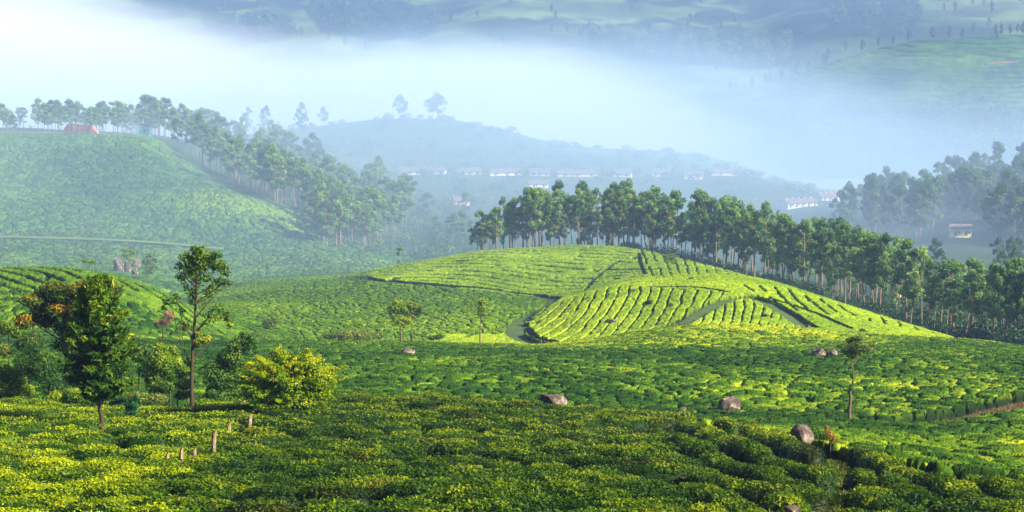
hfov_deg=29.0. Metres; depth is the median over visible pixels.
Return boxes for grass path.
[369,280,557,301]
[506,301,555,329]
[506,326,536,343]
[678,299,806,327]
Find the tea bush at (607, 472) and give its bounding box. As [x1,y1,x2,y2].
[580,468,626,479]
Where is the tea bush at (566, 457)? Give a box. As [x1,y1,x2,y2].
[558,452,605,460]
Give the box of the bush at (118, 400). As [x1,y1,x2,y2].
[86,394,124,407]
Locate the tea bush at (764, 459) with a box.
[754,455,780,464]
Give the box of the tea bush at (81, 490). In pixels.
[68,488,89,495]
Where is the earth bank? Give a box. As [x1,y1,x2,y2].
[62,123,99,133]
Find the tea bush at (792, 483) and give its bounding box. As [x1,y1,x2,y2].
[783,479,811,488]
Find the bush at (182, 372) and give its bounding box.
[173,356,198,402]
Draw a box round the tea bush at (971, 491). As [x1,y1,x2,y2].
[945,487,988,498]
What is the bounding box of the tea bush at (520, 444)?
[492,441,538,454]
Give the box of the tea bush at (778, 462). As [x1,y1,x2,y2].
[768,458,791,466]
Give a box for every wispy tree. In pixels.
[82,259,96,269]
[121,248,137,276]
[141,253,157,279]
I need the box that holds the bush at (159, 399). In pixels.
[120,391,167,406]
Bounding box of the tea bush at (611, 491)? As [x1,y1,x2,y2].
[564,484,634,502]
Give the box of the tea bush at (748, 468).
[741,463,768,480]
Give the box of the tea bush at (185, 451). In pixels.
[152,446,192,454]
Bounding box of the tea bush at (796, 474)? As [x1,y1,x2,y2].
[789,465,807,479]
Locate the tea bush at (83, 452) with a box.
[64,444,123,460]
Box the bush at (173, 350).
[151,342,183,407]
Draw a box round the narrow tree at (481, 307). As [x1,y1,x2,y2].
[476,297,487,343]
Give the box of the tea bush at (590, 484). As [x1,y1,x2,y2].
[577,482,620,488]
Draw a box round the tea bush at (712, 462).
[704,455,736,468]
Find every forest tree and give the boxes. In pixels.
[14,107,21,127]
[130,121,137,132]
[241,112,249,131]
[242,106,252,133]
[257,112,265,126]
[261,105,270,133]
[267,118,275,133]
[294,108,302,134]
[296,102,306,124]
[299,113,311,136]
[301,206,315,222]
[417,192,435,209]
[419,202,429,219]
[430,215,441,231]
[444,213,464,239]
[449,210,474,241]
[458,191,474,210]
[474,209,484,236]
[829,189,847,217]
[838,181,862,221]
[840,193,857,224]
[845,193,859,224]
[853,184,863,215]
[860,190,878,231]
[861,178,880,231]
[862,172,882,225]
[863,182,890,230]
[871,182,896,231]
[876,165,890,196]
[877,175,890,209]
[879,193,894,222]
[880,194,894,231]
[885,178,899,229]
[886,184,917,235]
[887,171,895,181]
[890,173,904,225]
[895,170,911,210]
[896,199,906,220]
[901,176,917,226]
[906,194,927,237]
[907,168,929,182]
[908,186,924,221]
[910,182,933,237]
[918,183,942,234]
[918,193,933,232]
[923,172,939,225]
[925,176,944,228]
[928,238,942,269]
[930,248,947,274]
[933,161,947,180]
[937,173,951,212]
[938,183,957,223]
[941,156,957,173]
[945,155,962,179]
[946,167,964,221]
[952,168,977,222]
[955,162,973,215]
[959,170,982,212]
[960,171,987,222]
[967,166,985,219]
[968,150,983,170]
[970,185,984,222]
[971,152,986,167]
[976,152,990,170]
[978,187,996,233]
[981,181,1023,237]
[982,193,1014,239]
[983,176,996,205]
[984,163,997,184]
[984,168,996,205]
[988,141,1006,164]
[989,236,1004,264]
[992,162,1002,177]
[994,159,1010,182]
[994,167,1019,209]
[995,169,1004,185]
[996,166,1008,180]
[996,250,1009,266]
[1000,185,1014,228]
[1000,194,1023,236]
[1001,154,1023,180]
[1002,236,1019,266]
[1003,192,1023,236]
[1004,191,1014,227]
[1006,245,1023,265]
[1011,204,1023,237]
[1012,175,1023,221]
[1015,142,1023,159]
[1015,237,1023,258]
[1015,252,1023,278]
[1016,182,1023,235]
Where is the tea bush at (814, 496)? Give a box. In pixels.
[791,482,833,511]
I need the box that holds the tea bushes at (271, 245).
[0,133,419,297]
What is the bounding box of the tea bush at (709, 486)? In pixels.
[688,482,723,501]
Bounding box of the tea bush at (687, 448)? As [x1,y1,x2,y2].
[682,444,694,456]
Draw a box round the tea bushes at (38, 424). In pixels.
[0,397,267,511]
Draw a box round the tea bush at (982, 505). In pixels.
[972,497,1004,511]
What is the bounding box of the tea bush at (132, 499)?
[102,494,161,504]
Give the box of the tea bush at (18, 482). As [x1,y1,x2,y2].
[0,479,59,489]
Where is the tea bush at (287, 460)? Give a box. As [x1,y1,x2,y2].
[277,458,306,465]
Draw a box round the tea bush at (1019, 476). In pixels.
[1012,472,1023,480]
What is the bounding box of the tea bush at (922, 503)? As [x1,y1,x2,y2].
[915,500,928,506]
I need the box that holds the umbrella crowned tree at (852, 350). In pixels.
[836,334,875,417]
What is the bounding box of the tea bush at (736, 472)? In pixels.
[729,463,749,478]
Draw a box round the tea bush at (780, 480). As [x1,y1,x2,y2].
[775,478,801,484]
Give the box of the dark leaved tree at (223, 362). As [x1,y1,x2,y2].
[201,331,258,398]
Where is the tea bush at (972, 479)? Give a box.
[966,475,985,483]
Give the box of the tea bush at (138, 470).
[110,465,158,478]
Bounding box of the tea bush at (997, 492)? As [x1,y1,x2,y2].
[990,483,1023,500]
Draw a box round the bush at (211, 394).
[194,389,219,400]
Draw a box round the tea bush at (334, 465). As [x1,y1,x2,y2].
[313,459,374,473]
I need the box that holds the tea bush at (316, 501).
[295,496,368,509]
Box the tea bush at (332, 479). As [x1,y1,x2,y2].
[301,475,350,490]
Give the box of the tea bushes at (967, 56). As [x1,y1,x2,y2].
[693,34,1023,112]
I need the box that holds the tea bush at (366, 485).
[348,482,385,492]
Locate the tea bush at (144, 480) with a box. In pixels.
[115,477,168,483]
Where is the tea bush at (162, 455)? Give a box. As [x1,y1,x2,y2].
[140,452,193,465]
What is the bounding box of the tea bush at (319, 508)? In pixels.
[298,499,354,511]
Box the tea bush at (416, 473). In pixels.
[381,465,445,479]
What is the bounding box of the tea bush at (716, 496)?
[703,490,742,507]
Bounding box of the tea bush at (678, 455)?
[648,450,686,457]
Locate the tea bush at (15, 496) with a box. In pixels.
[0,494,42,508]
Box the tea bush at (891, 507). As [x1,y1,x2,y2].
[879,505,905,511]
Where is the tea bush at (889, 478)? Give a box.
[874,471,911,488]
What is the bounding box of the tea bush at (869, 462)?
[866,455,892,470]
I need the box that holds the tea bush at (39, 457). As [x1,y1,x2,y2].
[19,454,76,464]
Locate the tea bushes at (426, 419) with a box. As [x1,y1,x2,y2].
[157,389,1023,511]
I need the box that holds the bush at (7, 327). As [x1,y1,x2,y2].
[0,319,28,364]
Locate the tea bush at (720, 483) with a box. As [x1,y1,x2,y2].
[713,474,745,489]
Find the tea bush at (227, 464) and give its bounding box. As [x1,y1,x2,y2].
[205,459,256,472]
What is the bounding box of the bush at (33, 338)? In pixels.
[0,331,45,395]
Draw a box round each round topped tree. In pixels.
[386,298,413,340]
[406,301,423,340]
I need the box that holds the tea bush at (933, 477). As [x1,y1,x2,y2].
[918,471,956,491]
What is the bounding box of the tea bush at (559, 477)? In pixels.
[537,472,591,484]
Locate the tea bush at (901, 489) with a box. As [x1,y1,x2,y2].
[892,484,927,497]
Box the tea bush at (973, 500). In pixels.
[965,496,990,508]
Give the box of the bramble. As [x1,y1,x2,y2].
[810,427,826,444]
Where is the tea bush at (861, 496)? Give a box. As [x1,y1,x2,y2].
[847,484,896,511]
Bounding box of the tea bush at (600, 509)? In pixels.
[568,505,615,511]
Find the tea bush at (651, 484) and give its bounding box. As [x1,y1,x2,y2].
[616,479,678,491]
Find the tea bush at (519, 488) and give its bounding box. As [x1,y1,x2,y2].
[478,476,559,500]
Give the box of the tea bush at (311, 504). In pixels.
[289,501,366,511]
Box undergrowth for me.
[619,241,1023,344]
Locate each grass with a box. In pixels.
[813,459,850,511]
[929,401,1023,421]
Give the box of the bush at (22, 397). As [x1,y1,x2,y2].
[11,395,58,403]
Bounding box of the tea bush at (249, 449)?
[235,446,274,455]
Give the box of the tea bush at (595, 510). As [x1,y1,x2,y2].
[562,507,606,511]
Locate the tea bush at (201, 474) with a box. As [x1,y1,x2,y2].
[169,470,225,479]
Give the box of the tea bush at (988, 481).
[980,475,1012,494]
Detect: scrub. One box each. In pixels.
[284,112,817,210]
[292,192,479,258]
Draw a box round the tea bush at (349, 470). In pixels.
[333,464,385,479]
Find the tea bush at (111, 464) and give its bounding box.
[77,458,137,474]
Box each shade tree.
[263,32,267,42]
[300,25,303,35]
[317,106,328,125]
[364,39,367,49]
[392,94,408,113]
[424,92,447,114]
[522,40,528,52]
[565,21,568,34]
[749,78,754,87]
[825,48,830,59]
[843,38,848,49]
[860,38,865,49]
[906,28,911,40]
[929,26,934,37]
[946,25,952,39]
[959,27,964,37]
[972,22,976,34]
[990,0,994,14]
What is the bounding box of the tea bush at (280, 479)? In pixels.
[250,473,301,490]
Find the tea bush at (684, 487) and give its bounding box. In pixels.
[648,482,701,499]
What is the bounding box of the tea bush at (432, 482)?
[397,477,452,488]
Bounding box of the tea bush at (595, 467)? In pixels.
[575,464,619,470]
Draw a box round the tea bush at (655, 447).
[631,440,682,456]
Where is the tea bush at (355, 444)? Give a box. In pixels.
[334,440,375,451]
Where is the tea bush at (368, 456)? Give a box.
[350,445,398,463]
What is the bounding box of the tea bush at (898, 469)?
[890,467,910,472]
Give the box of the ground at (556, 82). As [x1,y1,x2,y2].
[0,0,1023,468]
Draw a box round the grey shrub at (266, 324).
[260,314,281,327]
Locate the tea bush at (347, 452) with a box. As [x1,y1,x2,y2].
[329,445,369,458]
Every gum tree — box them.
[0,104,10,122]
[1,111,11,131]
[7,114,18,132]
[15,107,28,127]
[30,98,43,127]
[30,110,39,124]
[36,102,52,131]
[42,109,53,125]
[42,110,52,130]
[43,99,57,127]
[51,99,63,130]
[54,108,67,130]
[60,98,76,122]
[66,108,79,123]
[71,100,85,123]
[80,111,86,122]
[84,115,94,124]
[85,107,97,123]
[88,107,100,130]
[95,101,111,131]
[96,103,108,131]
[101,107,110,131]
[108,100,125,132]
[109,107,122,132]
[114,108,127,133]
[115,101,126,131]
[125,116,132,130]
[126,104,138,133]
[132,109,143,133]
[136,94,148,114]
[138,107,151,125]
[139,95,155,120]
[141,95,157,134]
[146,104,154,135]
[148,101,162,136]
[149,103,164,132]
[152,99,167,136]
[158,96,172,137]
[159,109,171,140]
[166,107,180,143]
[170,117,183,152]
[175,103,186,139]
[179,108,194,145]
[183,120,195,154]
[186,112,205,149]
[189,112,209,160]
[190,122,209,165]
[195,107,209,120]
[196,122,215,165]
[201,127,220,172]
[203,109,217,123]
[208,114,228,159]
[208,125,227,175]
[211,137,227,173]
[217,130,231,177]
[218,136,244,187]
[222,149,237,182]
[224,120,240,136]
[225,149,240,181]
[228,134,250,183]
[231,144,243,183]
[237,126,246,143]
[238,116,248,137]
[239,129,248,148]
[240,155,258,191]
[241,141,258,188]
[244,154,262,191]
[248,137,260,154]
[249,130,264,153]
[254,127,267,140]
[256,147,268,192]
[257,143,274,195]
[257,147,283,200]
[257,155,266,194]
[258,140,267,190]
[261,138,272,149]
[262,152,286,202]
[262,158,284,204]
[263,131,283,149]
[264,135,282,152]
[264,157,286,201]
[268,123,283,140]
[268,128,285,147]
[276,162,292,204]
[278,160,292,202]
[280,132,293,146]
[280,147,292,178]
[285,130,298,154]
[286,143,298,158]
[286,151,299,179]
[286,156,298,204]
[286,157,309,207]
[288,172,295,199]
[293,159,312,210]
[294,146,305,156]
[298,156,310,181]
[298,163,310,202]
[300,137,313,157]
[300,185,314,217]
[302,132,322,162]
[304,173,326,224]
[305,182,333,242]
[307,190,330,225]
[308,152,323,167]
[309,148,323,163]
[310,166,317,189]
[310,168,328,187]
[313,191,328,218]
[315,198,338,245]
[316,148,328,164]
[319,156,335,174]
[319,163,337,177]
[326,183,338,196]
[326,198,351,246]
[327,156,343,169]
[327,176,341,186]
[328,200,343,245]
[330,182,354,237]
[336,173,345,179]
[337,191,358,243]
[337,206,353,243]
[338,167,351,183]
[341,176,350,192]
[342,163,354,191]
[347,175,362,194]
[347,188,355,230]
[348,196,361,241]
[351,186,361,229]
[354,194,377,242]
[354,202,370,243]
[356,185,370,239]
[356,188,368,238]
[356,210,371,247]
[356,210,372,244]
[360,170,374,185]
[360,205,378,243]
[362,161,384,184]
[362,172,383,186]
[366,188,384,240]
[369,160,385,189]
[370,155,387,174]
[370,190,387,240]
[371,212,382,242]
[374,197,393,240]
[378,176,396,224]
[380,188,393,236]
[386,203,403,239]
[387,193,407,240]
[394,177,409,226]
[395,173,414,194]
[397,173,416,195]
[397,185,416,229]
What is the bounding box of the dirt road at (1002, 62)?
[976,61,1022,64]
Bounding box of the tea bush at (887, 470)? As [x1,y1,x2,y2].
[878,465,908,475]
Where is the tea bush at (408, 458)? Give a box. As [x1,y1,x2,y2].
[401,455,430,461]
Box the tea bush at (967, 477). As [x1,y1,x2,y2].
[959,474,983,480]
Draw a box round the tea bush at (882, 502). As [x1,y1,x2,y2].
[866,494,909,511]
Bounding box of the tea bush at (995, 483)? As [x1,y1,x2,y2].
[984,476,1023,497]
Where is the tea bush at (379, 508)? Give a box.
[351,503,432,511]
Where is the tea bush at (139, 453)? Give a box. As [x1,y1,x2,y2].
[120,445,178,461]
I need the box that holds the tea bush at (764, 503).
[758,490,794,510]
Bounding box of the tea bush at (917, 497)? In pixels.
[904,489,941,505]
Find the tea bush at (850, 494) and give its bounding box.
[843,484,880,510]
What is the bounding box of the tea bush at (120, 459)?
[80,456,142,465]
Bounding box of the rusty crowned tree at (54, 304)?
[12,279,124,406]
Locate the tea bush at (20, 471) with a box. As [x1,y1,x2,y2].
[3,469,42,476]
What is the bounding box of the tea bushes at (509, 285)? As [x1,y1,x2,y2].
[0,244,1010,343]
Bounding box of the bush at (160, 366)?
[142,348,177,404]
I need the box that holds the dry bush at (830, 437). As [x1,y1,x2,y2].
[823,424,837,457]
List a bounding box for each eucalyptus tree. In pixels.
[467,227,473,251]
[472,221,480,247]
[475,210,489,249]
[479,213,493,249]
[479,225,485,249]
[481,226,490,245]
[485,207,503,248]
[487,210,497,248]
[489,211,502,248]
[497,196,508,248]
[500,207,512,247]
[503,213,519,240]
[504,197,521,247]
[504,202,520,247]
[505,200,519,247]
[515,186,537,246]
[516,205,530,246]
[516,206,528,247]
[519,204,533,246]
[520,189,540,246]
[524,219,537,246]
[526,200,539,246]
[527,187,544,246]
[532,187,548,245]
[534,188,554,245]
[536,211,546,246]
[542,189,555,241]
[543,202,562,245]
[544,196,552,245]
[547,189,567,244]
[547,214,559,240]
[550,179,571,244]
[556,215,569,244]
[560,214,568,243]
[563,181,588,244]
[563,197,575,244]
[568,187,589,243]
[573,208,588,244]
[576,180,594,243]
[579,189,596,243]
[579,196,593,244]
[586,198,600,244]
[586,230,594,244]
[588,187,605,244]
[598,216,606,239]
[600,188,613,244]
[600,191,616,244]
[601,181,625,245]
[605,195,620,245]
[611,186,631,245]
[613,189,628,244]
[613,227,622,238]
[618,201,628,242]
[620,178,637,242]
[625,189,642,246]
[625,215,638,236]
[629,203,640,245]
[631,197,647,248]
[638,191,648,248]
[641,199,658,250]
[642,190,660,227]
[643,207,657,249]
[644,192,658,248]
[648,184,662,244]
[648,207,660,245]
[649,208,662,249]
[654,211,670,249]
[657,195,675,248]
[661,192,671,247]
[662,197,675,249]
[664,190,681,248]
[666,190,689,253]
[674,218,688,257]
[675,212,687,255]
[684,210,690,249]
[685,201,707,259]
[686,187,712,252]
[686,200,696,258]
[689,195,707,261]
[692,200,708,257]
[695,193,712,258]
[696,215,708,257]
[701,220,713,256]
[704,201,732,266]
[707,197,717,255]
[708,224,721,257]
[709,197,732,263]
[709,216,723,251]
[714,200,733,261]
[720,194,740,262]
[720,205,734,263]
[720,219,734,268]
[725,205,746,266]
[726,199,749,269]
[731,196,737,262]
[732,211,756,267]
[734,233,744,273]
[737,208,753,256]
[739,228,751,274]
[742,210,766,275]
[746,203,755,273]
[747,208,778,264]
[753,200,777,273]
[755,228,772,273]
[757,219,776,274]
[763,220,776,274]
[769,210,785,275]
[770,223,789,281]
[771,214,793,282]
[774,221,800,284]
[775,214,794,274]
[775,251,782,270]
[782,221,802,285]
[783,257,800,276]
[790,218,816,285]
[798,218,819,290]
[799,239,817,288]
[802,217,821,284]
[806,217,834,292]
[809,221,833,287]
[822,234,837,296]
[823,218,835,257]
[823,251,838,298]
[830,220,851,299]
[830,230,841,300]
[831,216,851,295]
[832,222,856,302]
[836,233,857,303]
[842,237,869,308]
[844,232,853,298]
[850,232,869,306]
[851,224,865,299]
[851,254,866,297]
[860,243,880,308]
[862,229,873,295]
[864,233,881,305]
[870,232,898,311]
[871,245,898,304]
[874,234,895,297]
[890,236,909,308]
[890,274,904,318]
[891,238,920,318]
[891,265,903,310]
[903,248,925,324]
[903,276,915,322]
[904,245,934,323]
[920,258,937,326]
[922,275,938,324]
[927,260,949,328]
[927,287,939,329]
[936,265,962,334]
[938,262,970,327]
[941,259,961,323]
[947,289,963,330]
[955,260,966,313]
[956,269,982,333]
[958,269,983,338]
[959,263,967,311]
[961,257,976,329]
[962,260,983,325]
[969,261,991,334]
[976,293,986,331]
[981,262,1005,335]
[984,272,1003,311]
[986,275,1009,337]
[994,257,1023,337]
[998,259,1018,333]
[1000,288,1017,342]
[1004,288,1023,335]
[1012,271,1023,343]
[1018,276,1023,315]
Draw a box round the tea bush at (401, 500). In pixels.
[367,493,440,507]
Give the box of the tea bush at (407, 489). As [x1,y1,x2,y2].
[375,481,434,503]
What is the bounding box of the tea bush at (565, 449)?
[532,440,596,458]
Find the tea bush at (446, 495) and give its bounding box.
[421,482,485,507]
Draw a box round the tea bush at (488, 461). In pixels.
[473,457,519,467]
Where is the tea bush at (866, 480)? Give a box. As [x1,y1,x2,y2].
[857,476,875,485]
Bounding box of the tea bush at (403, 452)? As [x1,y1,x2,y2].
[373,442,427,458]
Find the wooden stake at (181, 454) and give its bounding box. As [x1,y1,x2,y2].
[179,447,182,461]
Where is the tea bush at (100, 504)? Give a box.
[62,495,129,511]
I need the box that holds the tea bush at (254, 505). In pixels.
[221,496,297,511]
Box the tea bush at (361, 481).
[338,477,388,485]
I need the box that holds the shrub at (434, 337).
[427,333,445,340]
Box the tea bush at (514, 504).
[440,494,538,511]
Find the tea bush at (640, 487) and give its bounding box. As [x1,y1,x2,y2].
[599,477,650,495]
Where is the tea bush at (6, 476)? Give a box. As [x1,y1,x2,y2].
[0,468,22,485]
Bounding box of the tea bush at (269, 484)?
[238,482,300,499]
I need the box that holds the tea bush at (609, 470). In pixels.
[589,468,628,474]
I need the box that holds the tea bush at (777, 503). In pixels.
[766,492,811,511]
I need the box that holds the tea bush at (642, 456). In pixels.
[624,451,677,465]
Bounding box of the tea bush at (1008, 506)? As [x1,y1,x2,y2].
[990,499,1023,511]
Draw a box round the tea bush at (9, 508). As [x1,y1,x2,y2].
[0,505,47,511]
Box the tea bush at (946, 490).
[935,477,981,497]
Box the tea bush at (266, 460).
[248,455,295,464]
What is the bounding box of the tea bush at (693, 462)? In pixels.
[676,456,707,470]
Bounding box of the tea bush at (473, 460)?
[446,452,489,464]
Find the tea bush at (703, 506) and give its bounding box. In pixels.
[684,501,727,511]
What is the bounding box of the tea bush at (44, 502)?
[9,490,79,511]
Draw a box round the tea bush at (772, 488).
[750,481,793,506]
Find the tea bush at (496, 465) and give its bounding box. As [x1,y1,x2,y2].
[482,460,524,471]
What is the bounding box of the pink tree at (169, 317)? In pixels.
[154,311,174,339]
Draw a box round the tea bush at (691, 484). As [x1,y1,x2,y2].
[682,482,715,489]
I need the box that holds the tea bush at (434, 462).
[406,457,466,471]
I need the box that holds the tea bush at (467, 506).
[439,497,519,511]
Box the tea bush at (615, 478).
[585,473,654,486]
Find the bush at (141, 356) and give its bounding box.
[128,336,154,406]
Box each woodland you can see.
[201,5,296,33]
[301,0,444,36]
[589,18,798,68]
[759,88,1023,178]
[819,0,924,35]
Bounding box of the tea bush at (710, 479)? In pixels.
[702,473,736,485]
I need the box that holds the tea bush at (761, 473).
[750,464,787,480]
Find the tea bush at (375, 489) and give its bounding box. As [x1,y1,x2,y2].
[367,482,439,502]
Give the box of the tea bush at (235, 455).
[203,449,247,460]
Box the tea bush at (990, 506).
[982,500,1017,511]
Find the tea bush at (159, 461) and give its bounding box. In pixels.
[138,458,181,469]
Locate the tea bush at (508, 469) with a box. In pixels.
[486,465,543,473]
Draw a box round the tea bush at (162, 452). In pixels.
[140,451,187,464]
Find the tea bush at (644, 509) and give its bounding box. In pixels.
[609,504,684,511]
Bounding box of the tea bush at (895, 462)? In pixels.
[876,460,905,476]
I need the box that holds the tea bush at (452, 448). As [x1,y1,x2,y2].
[427,440,482,458]
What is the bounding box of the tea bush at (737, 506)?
[721,502,764,511]
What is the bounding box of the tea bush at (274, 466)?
[253,460,317,474]
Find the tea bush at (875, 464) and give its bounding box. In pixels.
[870,455,906,471]
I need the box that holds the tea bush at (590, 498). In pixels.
[563,490,620,508]
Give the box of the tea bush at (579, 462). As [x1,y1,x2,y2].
[564,454,610,470]
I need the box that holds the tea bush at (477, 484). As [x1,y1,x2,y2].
[444,479,490,491]
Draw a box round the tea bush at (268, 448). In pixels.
[250,446,286,452]
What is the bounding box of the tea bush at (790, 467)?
[780,460,806,476]
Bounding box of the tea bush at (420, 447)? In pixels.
[382,441,427,456]
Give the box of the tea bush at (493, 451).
[477,444,533,458]
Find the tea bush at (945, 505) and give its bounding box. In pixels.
[924,496,975,511]
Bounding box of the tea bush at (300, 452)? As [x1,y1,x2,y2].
[281,445,329,459]
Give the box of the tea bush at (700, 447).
[688,439,721,458]
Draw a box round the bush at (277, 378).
[223,344,348,408]
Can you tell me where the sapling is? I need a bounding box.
[122,394,139,415]
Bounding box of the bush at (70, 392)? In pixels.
[45,387,90,405]
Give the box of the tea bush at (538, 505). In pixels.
[502,492,557,511]
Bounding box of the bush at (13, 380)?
[0,362,38,399]
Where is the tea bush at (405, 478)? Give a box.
[378,473,413,483]
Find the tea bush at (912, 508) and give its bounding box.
[897,504,931,511]
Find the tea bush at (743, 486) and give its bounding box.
[735,478,770,497]
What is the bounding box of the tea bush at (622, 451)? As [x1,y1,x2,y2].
[600,443,644,458]
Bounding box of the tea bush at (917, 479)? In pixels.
[912,472,929,485]
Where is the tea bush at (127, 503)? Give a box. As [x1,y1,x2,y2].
[75,497,132,511]
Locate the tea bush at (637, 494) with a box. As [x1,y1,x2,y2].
[619,488,650,499]
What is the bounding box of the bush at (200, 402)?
[181,398,218,408]
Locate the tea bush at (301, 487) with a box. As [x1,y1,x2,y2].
[296,484,361,493]
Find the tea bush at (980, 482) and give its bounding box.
[975,473,1008,492]
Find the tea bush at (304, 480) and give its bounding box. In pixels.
[289,478,320,486]
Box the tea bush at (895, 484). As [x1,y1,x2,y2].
[885,482,906,491]
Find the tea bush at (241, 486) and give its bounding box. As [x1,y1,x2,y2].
[226,484,263,496]
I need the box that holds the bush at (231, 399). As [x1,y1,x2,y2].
[216,390,245,404]
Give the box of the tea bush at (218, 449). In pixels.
[199,448,233,454]
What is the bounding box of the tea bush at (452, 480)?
[427,475,469,484]
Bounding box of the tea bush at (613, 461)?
[583,456,637,468]
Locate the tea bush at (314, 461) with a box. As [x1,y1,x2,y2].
[300,457,351,467]
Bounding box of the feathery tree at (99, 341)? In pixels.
[55,273,142,432]
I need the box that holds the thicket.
[321,328,384,340]
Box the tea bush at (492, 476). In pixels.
[468,472,527,483]
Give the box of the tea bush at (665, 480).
[627,476,675,485]
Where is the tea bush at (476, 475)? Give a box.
[461,474,496,478]
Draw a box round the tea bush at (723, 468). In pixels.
[714,459,744,474]
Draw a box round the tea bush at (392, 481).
[358,476,405,483]
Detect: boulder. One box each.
[114,257,123,271]
[124,260,131,271]
[132,268,138,274]
[133,258,140,266]
[401,348,414,353]
[539,394,566,405]
[605,319,616,325]
[717,396,740,410]
[783,505,799,511]
[790,424,813,444]
[811,347,825,355]
[826,349,837,355]
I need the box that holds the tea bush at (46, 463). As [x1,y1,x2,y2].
[17,455,77,474]
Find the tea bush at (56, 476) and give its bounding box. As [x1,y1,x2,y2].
[12,468,98,486]
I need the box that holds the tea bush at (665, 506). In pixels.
[632,503,685,511]
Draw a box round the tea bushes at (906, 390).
[0,288,1023,479]
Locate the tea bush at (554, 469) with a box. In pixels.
[529,464,578,474]
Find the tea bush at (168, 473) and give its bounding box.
[143,465,194,479]
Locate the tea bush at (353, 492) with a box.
[294,480,377,505]
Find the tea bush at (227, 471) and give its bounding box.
[207,466,271,477]
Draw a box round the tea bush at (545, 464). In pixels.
[524,461,573,471]
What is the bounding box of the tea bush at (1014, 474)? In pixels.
[1008,470,1023,478]
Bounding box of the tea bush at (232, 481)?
[209,474,266,488]
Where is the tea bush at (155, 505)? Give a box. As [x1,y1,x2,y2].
[112,502,199,511]
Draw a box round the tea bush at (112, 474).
[92,469,143,479]
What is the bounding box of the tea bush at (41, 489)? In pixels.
[0,481,83,500]
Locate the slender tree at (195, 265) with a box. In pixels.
[161,244,233,407]
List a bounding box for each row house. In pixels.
[398,167,420,174]
[420,166,446,173]
[457,167,481,174]
[487,168,522,175]
[529,168,550,175]
[555,169,597,176]
[604,169,632,176]
[651,169,670,176]
[701,168,737,175]
[779,197,818,209]
[813,191,839,200]
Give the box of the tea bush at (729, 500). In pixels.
[715,495,749,507]
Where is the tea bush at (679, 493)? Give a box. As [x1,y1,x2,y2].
[641,488,698,504]
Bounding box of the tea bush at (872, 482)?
[867,476,884,486]
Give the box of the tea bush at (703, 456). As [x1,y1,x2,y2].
[698,451,726,463]
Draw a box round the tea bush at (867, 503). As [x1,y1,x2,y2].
[859,495,894,511]
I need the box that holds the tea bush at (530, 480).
[513,476,538,483]
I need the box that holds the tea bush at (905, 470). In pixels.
[895,467,922,476]
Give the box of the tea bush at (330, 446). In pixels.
[309,442,349,450]
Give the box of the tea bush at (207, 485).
[168,475,240,501]
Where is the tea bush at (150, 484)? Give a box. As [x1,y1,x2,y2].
[86,477,170,499]
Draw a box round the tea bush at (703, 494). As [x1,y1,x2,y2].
[694,488,734,507]
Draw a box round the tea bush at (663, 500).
[626,495,693,509]
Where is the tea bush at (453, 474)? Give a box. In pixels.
[433,469,465,477]
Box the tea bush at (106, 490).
[79,482,165,500]
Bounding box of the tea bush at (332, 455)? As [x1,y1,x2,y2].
[302,450,349,462]
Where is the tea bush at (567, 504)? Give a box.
[528,495,592,511]
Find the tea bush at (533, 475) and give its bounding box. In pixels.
[501,469,561,481]
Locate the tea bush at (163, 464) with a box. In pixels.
[151,461,186,470]
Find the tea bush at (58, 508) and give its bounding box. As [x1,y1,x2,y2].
[44,497,91,511]
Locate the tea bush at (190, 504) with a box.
[130,493,219,511]
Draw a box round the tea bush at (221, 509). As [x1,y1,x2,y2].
[218,502,278,511]
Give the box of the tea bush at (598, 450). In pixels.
[588,443,619,455]
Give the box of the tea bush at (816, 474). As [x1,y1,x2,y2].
[799,462,838,494]
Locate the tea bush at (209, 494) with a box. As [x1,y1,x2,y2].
[172,489,236,503]
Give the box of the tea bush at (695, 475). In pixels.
[683,467,721,483]
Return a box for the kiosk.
[138,124,150,136]
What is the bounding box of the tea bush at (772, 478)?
[761,471,794,483]
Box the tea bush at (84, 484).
[58,476,123,491]
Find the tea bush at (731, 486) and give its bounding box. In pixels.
[724,481,753,492]
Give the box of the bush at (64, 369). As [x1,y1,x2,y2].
[55,355,74,403]
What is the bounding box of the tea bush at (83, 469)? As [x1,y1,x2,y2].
[57,465,111,479]
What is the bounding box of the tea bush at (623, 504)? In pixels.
[591,496,669,511]
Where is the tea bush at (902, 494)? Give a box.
[897,488,932,500]
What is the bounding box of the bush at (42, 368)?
[11,342,72,399]
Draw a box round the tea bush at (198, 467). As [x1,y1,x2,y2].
[171,461,215,473]
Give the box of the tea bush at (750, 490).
[743,482,771,501]
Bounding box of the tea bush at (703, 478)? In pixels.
[697,473,713,483]
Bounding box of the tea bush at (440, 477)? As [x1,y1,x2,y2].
[422,476,476,479]
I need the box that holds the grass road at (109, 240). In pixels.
[0,236,223,248]
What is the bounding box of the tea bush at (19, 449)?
[4,448,39,456]
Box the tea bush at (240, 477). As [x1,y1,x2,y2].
[218,471,263,483]
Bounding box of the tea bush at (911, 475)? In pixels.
[902,470,926,483]
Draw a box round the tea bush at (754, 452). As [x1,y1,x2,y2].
[742,444,775,464]
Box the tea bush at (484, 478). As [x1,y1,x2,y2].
[450,474,526,487]
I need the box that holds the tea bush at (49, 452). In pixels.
[9,448,68,464]
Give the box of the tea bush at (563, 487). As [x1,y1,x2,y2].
[536,478,589,496]
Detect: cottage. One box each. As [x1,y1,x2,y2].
[452,196,469,205]
[528,179,548,187]
[682,170,703,178]
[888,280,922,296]
[948,224,972,237]
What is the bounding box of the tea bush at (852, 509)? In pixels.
[835,507,868,511]
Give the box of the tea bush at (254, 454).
[237,448,298,460]
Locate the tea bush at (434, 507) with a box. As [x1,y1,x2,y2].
[384,499,448,511]
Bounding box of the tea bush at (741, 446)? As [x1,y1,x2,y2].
[728,437,762,463]

